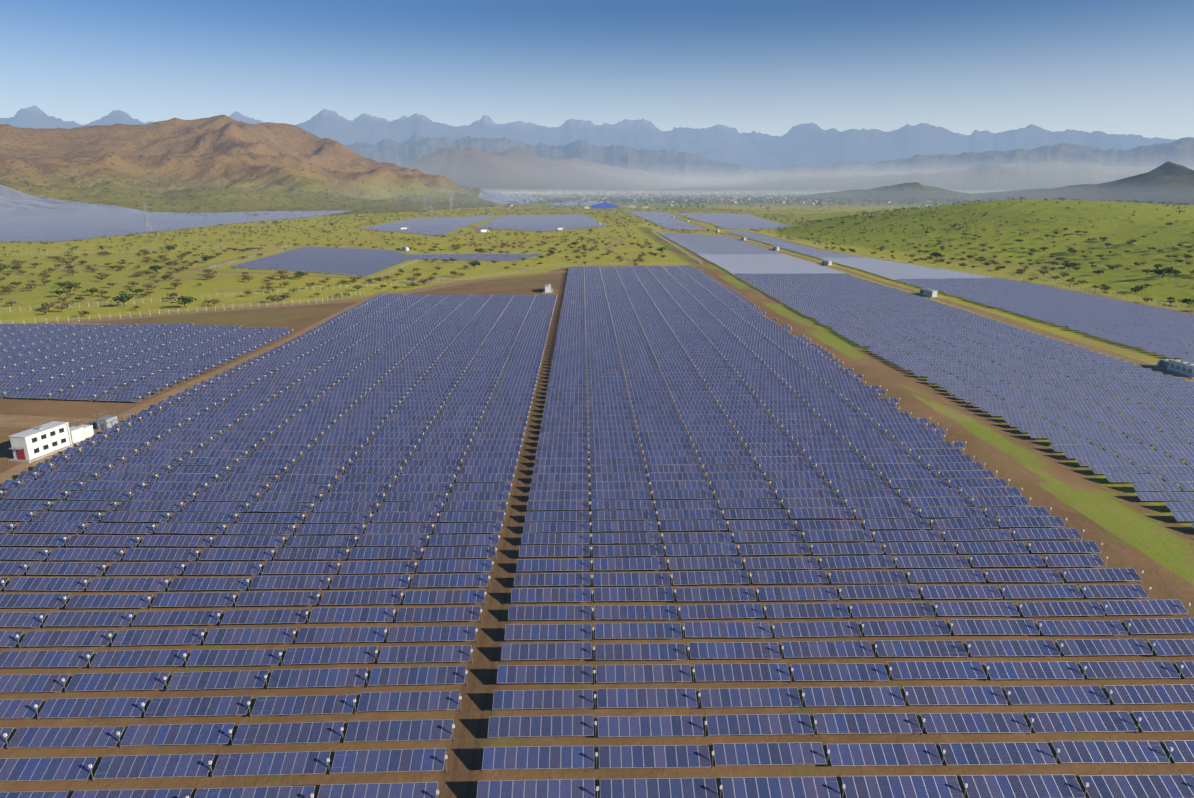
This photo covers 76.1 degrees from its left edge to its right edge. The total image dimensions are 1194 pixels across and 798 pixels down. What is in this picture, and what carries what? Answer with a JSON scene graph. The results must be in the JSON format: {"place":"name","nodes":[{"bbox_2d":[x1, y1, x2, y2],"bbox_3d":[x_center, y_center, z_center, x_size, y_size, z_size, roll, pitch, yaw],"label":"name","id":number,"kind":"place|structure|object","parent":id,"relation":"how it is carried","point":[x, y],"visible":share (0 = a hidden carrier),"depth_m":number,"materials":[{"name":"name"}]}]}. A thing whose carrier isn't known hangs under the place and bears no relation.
{"place":"outdoors","nodes":[
{"label":"outdoors","id":0,"kind":"place"},
{"bbox_2d":[0,115,624,216],"bbox_3d":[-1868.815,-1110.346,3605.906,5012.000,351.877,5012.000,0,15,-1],"label":"hill","id":1,"kind":"structure","parent":0,"point":[196,167],"depth_m":2376.73,"materials":[{"name":"brown stone"}]},
{"bbox_2d":[0,122,608,216],"bbox_3d":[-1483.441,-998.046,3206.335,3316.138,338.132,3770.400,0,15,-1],"label":"hill trees","id":2,"kind":"object","parent":1,"relation":"on","point":[200,203],"visible":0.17,"depth_m":2068.20,"materials":[{"name":"green plant"}]},
{"bbox_2d":[345,133,756,180],"bbox_3d":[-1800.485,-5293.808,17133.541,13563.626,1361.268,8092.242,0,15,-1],"label":"mountains","id":3,"kind":"structure","parent":0,"point":[686,166],"depth_m":16070.43,"materials":[{"name":"grey stone"}]},
{"bbox_2d":[0,106,1176,169],"bbox_3d":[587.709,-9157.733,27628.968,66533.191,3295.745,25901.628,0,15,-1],"label":"mountains","id":4,"kind":"structure","parent":0,"point":[810,144],"depth_m":28439.13,"materials":[{"name":"blue stone"}]},
{"bbox_2d":[0,190,1193,797],"bbox_3d":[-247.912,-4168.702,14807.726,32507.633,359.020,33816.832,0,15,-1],"label":"ground","id":5,"kind":"structure","parent":0,"point":[1124,524],"depth_m":118.59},
{"bbox_2d":[8,411,136,462],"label":"control building","id":6,"kind":"structure","parent":5,"relation":"on","point":[39,442],"depth_m":147.06,"materials":[{"name":"white paint"}]},
{"bbox_2d":[137,199,152,231],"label":"pylon","id":7,"kind":"object","parent":5,"relation":"on","point":[147,215],"visible":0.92,"depth_m":946.77,"materials":[{"name":"silver metal"}]},
{"bbox_2d":[0,324,292,402],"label":"solar block","id":8,"kind":"structure","parent":5,"relation":"on","point":[35,349],"depth_m":229.16,"materials":[{"name":"blue glass"}]},
{"bbox_2d":[0,185,350,241],"bbox_3d":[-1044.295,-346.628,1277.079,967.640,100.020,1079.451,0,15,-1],"label":"solar block","id":9,"kind":"object","parent":5,"relation":"on","point":[75,221],"visible":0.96,"depth_m":1277.47,"materials":[{"name":"blue glass"}]},
{"bbox_2d":[0,294,557,797],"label":"solar block","id":10,"kind":"structure","parent":5,"relation":"on","point":[398,328],"depth_m":111.43,"materials":[{"name":"blue glass"}]},
{"bbox_2d":[230,246,541,275],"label":"solar block","id":11,"kind":"structure","parent":5,"relation":"on","point":[360,262],"depth_m":567.43,"materials":[{"name":"blue glass"}]},
{"bbox_2d":[402,246,409,250],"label":"inverter station","id":12,"kind":"object","parent":5,"relation":"on","point":[405,248],"visible":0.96,"depth_m":656.98,"materials":[{"name":"white paint"}]},
{"bbox_2d":[360,216,496,234],"bbox_3d":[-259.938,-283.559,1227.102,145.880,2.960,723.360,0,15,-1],"label":"solar block","id":13,"kind":"structure","parent":5,"relation":"on","point":[437,226],"depth_m":1115.96,"materials":[{"name":"blue glass"}]},
{"bbox_2d":[401,147,573,190],"bbox_3d":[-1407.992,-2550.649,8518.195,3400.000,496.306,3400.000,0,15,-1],"label":"mountain","id":14,"kind":"structure","parent":5,"relation":"on","point":[470,167],"depth_m":7676.82,"materials":[{"name":"stone"}]},
{"bbox_2d":[478,188,545,204],"bbox_3d":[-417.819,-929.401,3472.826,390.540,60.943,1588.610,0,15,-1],"label":"solar block","id":15,"kind":"structure","parent":5,"relation":"on","point":[498,200],"depth_m":3055.99,"materials":[{"name":"blue glass"}]},
{"bbox_2d":[501,191,563,193],"bbox_3d":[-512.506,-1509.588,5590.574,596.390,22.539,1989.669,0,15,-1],"label":"solar block","id":16,"kind":"structure","parent":5,"relation":"on","point":[521,192],"depth_m":5720.95,"materials":[{"name":"blue glass"}]},
{"bbox_2d":[476,214,605,231],"bbox_3d":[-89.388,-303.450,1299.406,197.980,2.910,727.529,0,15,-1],"label":"solar block","id":17,"kind":"structure","parent":5,"relation":"on","point":[544,223],"depth_m":1170.87,"materials":[{"name":"blue glass"}]},
{"bbox_2d":[0,207,1082,255],"bbox_3d":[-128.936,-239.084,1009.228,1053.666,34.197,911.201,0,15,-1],"label":"valley trees","id":18,"kind":"object","parent":5,"relation":"on","point":[552,236],"visible":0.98,"depth_m":829.25,"materials":[{"name":"green plant"}]},
{"bbox_2d":[301,204,791,218],"bbox_3d":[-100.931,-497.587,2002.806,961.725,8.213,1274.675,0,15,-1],"label":"valley trees","id":19,"kind":"object","parent":5,"relation":"on","point":[475,213],"visible":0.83,"depth_m":1876.17,"materials":[{"name":"green plant"}]},
{"bbox_2d":[542,284,552,292],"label":"inverter station","id":20,"kind":"object","parent":5,"relation":"on","point":[547,289],"visible":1,"depth_m":391.04,"materials":[{"name":"white paint"}]},
{"bbox_2d":[493,148,659,189],"bbox_3d":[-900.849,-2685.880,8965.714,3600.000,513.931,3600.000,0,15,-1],"label":"mountain","id":21,"kind":"structure","parent":5,"relation":"on","point":[572,177],"depth_m":8265.95,"materials":[{"name":"stone"}]},
{"bbox_2d":[549,200,612,205],"bbox_3d":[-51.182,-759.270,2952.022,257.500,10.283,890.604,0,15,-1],"label":"solar block","id":22,"kind":"structure","parent":5,"relation":"on","point":[573,203],"depth_m":2863.24,"materials":[{"name":"blue glass"}]},
{"bbox_2d":[1,229,1190,323],"bbox_3d":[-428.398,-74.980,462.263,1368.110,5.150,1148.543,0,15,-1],"label":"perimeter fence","id":23,"kind":"object","parent":5,"relation":"on","point":[663,238],"visible":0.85,"depth_m":458.30,"materials":[{"name":"grey metal"}]},
{"bbox_2d":[0,238,1193,316],"bbox_3d":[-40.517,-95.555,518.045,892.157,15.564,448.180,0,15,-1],"label":"valley trees","id":24,"kind":"object","parent":5,"relation":"on","point":[124,297],"visible":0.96,"depth_m":480.03,"materials":[{"name":"green plant"}]},
{"bbox_2d":[552,158,694,189],"bbox_3d":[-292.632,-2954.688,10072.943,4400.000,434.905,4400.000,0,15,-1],"label":"mountain","id":25,"kind":"structure","parent":5,"relation":"on","point":[648,179],"depth_m":9316.56,"materials":[{"name":"stone"}]},
{"bbox_2d":[627,211,706,229],"bbox_3d":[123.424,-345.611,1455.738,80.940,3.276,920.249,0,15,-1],"label":"solar block","id":26,"kind":"structure","parent":5,"relation":"on","point":[666,220],"depth_m":1293.67,"materials":[{"name":"blue glass"}]},
{"bbox_2d":[675,213,794,228],"bbox_3d":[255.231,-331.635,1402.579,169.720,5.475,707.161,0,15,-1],"label":"solar block","id":27,"kind":"structure","parent":5,"relation":"on","point":[733,221],"depth_m":1299.11,"materials":[{"name":"blue glass"}]},
{"bbox_2d":[487,189,999,208],"bbox_3d":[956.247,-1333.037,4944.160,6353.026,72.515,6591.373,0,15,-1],"label":"village houses","id":28,"kind":"structure","parent":5,"relation":"on","point":[602,205],"depth_m":3239.32,"materials":[{"name":"paint"}]},
{"bbox_2d":[771,246,780,250],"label":"inverter station","id":29,"kind":"object","parent":5,"relation":"on","point":[775,248],"visible":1,"depth_m":685.64,"materials":[{"name":"white paint"}]},
{"bbox_2d":[820,260,833,265],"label":"inverter station","id":30,"kind":"object","parent":5,"relation":"on","point":[827,262],"visible":1,"depth_m":542.66,"materials":[{"name":"white paint"}]},
{"bbox_2d":[476,266,1193,797],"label":"solar block","id":31,"kind":"structure","parent":5,"relation":"on","point":[678,296],"depth_m":100.61,"materials":[{"name":"blue glass"}]},
{"bbox_2d":[485,188,1192,209],"bbox_3d":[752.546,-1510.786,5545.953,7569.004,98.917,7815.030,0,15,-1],"label":"village trees","id":32,"kind":"object","parent":5,"relation":"on","point":[710,195],"visible":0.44,"depth_m":3617.09,"materials":[{"name":"green plant"}]},
{"bbox_2d":[658,232,1193,527],"bbox_3d":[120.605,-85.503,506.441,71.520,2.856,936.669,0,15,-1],"label":"solar block","id":33,"kind":"structure","parent":5,"relation":"on","point":[799,285],"depth_m":221.72,"materials":[{"name":"blue glass"}]},
{"bbox_2d":[917,288,940,297],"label":"inverter station","id":34,"kind":"object","parent":5,"relation":"on","point":[929,293],"visible":1,"depth_m":383.15,"materials":[{"name":"white paint"}]},
{"bbox_2d":[725,231,1193,362],"bbox_3d":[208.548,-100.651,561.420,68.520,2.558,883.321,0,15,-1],"label":"solar block","id":35,"kind":"structure","parent":5,"relation":"on","point":[1023,298],"depth_m":349.79,"materials":[{"name":"blue glass"}]},
{"bbox_2d":[1150,359,1193,378],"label":"inverter station","id":36,"kind":"object","parent":5,"relation":"on","point":[1181,367],"visible":1,"depth_m":223.54,"materials":[{"name":"white paint"}]},
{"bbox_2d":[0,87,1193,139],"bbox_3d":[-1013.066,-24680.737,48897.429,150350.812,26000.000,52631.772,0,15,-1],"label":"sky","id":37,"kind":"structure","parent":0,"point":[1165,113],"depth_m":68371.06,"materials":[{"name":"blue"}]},
{"bbox_2d":[775,189,863,200],"bbox_3d":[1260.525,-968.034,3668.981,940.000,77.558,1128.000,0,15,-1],"label":"rocky hill","id":38,"kind":"structure","parent":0,"point":[847,194],"depth_m":3545.55,"materials":[{"name":"grey stone"}]},
{"bbox_2d":[852,182,979,201],"bbox_3d":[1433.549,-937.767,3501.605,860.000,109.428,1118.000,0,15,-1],"label":"rocky hill","id":39,"kind":"structure","parent":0,"point":[916,191],"depth_m":3300.41,"materials":[{"name":"grey stone"}]},
{"bbox_2d":[665,160,1193,189],"bbox_3d":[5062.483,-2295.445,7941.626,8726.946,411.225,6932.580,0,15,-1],"label":"hills","id":40,"kind":"structure","parent":0,"point":[1033,175],"depth_m":7691.72,"materials":[{"name":"stone"}]},
{"bbox_2d":[693,137,1193,181],"bbox_3d":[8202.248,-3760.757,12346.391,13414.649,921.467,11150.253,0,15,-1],"label":"mountains","id":41,"kind":"structure","parent":0,"point":[1180,151],"depth_m":12165.91,"materials":[{"name":"grey stone"}]},
{"bbox_2d":[774,199,1193,306],"bbox_3d":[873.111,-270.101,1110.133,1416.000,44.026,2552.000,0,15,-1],"label":"hill","id":42,"kind":"structure","parent":0,"point":[1119,230],"depth_m":675.57,"materials":[{"name":"green plant"}]},
{"bbox_2d":[673,197,1191,242],"bbox_3d":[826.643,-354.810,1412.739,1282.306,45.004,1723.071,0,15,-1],"label":"hill trees","id":43,"kind":"object","parent":42,"relation":"on","point":[1157,209],"visible":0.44,"depth_m":847.72,"materials":[{"name":"green plant"}]},
{"bbox_2d":[840,222,1193,302],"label":"hill trees","id":44,"kind":"object","parent":42,"relation":"on","point":[1066,274],"visible":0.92,"depth_m":572.48,"materials":[{"name":"green plant"}]},
{"bbox_2d":[972,184,1104,200],"bbox_3d":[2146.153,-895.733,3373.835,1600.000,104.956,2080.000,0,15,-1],"label":"hill","id":45,"kind":"structure","parent":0,"point":[1039,193],"depth_m":3198.25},
{"bbox_2d":[1049,161,1193,203],"bbox_3d":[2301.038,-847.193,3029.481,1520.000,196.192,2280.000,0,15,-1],"label":"mountain","id":46,"kind":"structure","parent":0,"point":[1169,181],"depth_m":2815.27,"materials":[{"name":"grey stone"}]}
]}

